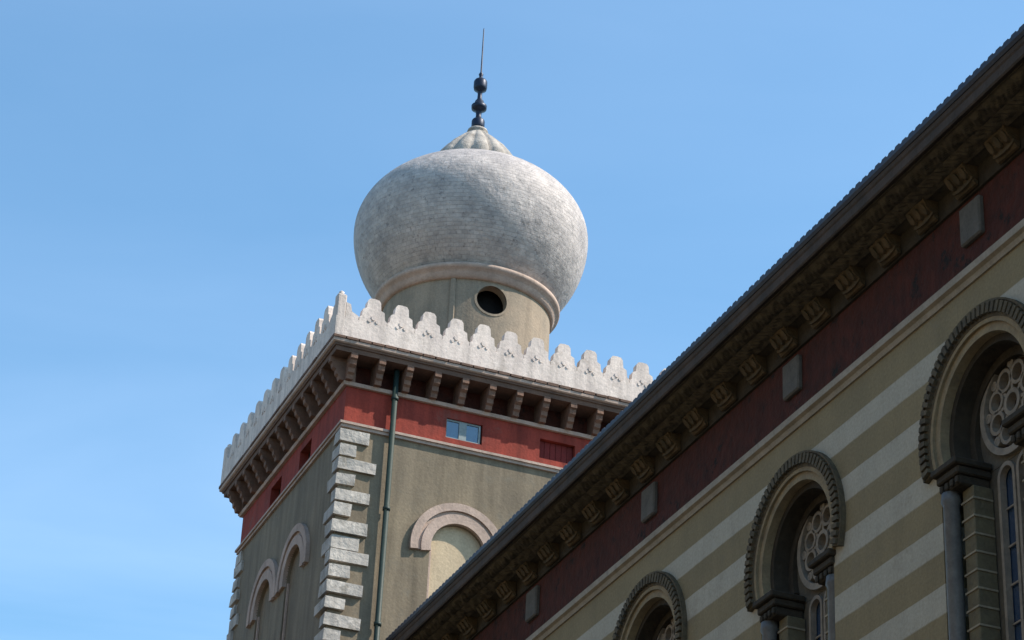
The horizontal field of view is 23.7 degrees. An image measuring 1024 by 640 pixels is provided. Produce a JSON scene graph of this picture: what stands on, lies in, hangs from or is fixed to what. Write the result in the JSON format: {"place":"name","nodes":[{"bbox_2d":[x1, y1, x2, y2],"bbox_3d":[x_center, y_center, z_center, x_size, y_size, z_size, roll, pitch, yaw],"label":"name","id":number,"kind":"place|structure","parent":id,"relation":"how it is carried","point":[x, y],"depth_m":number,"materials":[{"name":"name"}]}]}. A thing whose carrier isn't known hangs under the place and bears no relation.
{"place":"outdoors","nodes":[
{"label":"outdoors","id":0,"kind":"place"},
{"bbox_2d":[219,29,665,639],"bbox_3d":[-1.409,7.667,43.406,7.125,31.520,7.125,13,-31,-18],"label":"tower","id":1,"kind":"structure","parent":0,"point":[421,429],"depth_m":43.45,"materials":[{"name":"beige paint"}]},
{"bbox_2d":[446,419,480,443],"bbox_3d":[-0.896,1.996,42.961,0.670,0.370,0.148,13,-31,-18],"label":"frieze window","id":2,"kind":"structure","parent":1,"relation":"in","point":[458,430],"depth_m":42.93,"materials":[{"name":"blue glass"}]},
{"bbox_2d":[539,441,572,463],"bbox_3d":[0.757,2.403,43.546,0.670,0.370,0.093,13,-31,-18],"label":"frieze window","id":3,"kind":"structure","parent":1,"relation":"in","point":[554,452],"depth_m":43.52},
{"bbox_2d":[0,0,1023,639],"label":"sky","id":4,"kind":"structure","parent":0,"point":[184,184],"materials":[{"name":"blue"}]},
{"bbox_2d":[385,24,1023,639],"bbox_3d":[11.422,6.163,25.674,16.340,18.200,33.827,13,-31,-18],"label":"striped building","id":5,"kind":"structure","parent":0,"point":[817,432],"depth_m":28.06,"materials":[{"name":"paint"}]},
{"bbox_2d":[612,571,687,639],"bbox_3d":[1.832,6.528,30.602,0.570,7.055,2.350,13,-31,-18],"label":"window","id":6,"kind":"structure","parent":5,"relation":"in","point":[655,609],"depth_m":32.19,"materials":[{"name":"stone"}]},
{"bbox_2d":[744,450,845,639],"bbox_3d":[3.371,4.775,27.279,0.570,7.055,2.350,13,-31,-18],"label":"window","id":7,"kind":"structure","parent":5,"relation":"in","point":[799,524],"depth_m":28.73,"materials":[{"name":"stone"}]},
{"bbox_2d":[918,297,1023,639],"bbox_3d":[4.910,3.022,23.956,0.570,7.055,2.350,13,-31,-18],"label":"window","id":8,"kind":"structure","parent":5,"relation":"in","point":[971,432],"depth_m":25.19,"materials":[{"name":"stone"}]}
]}

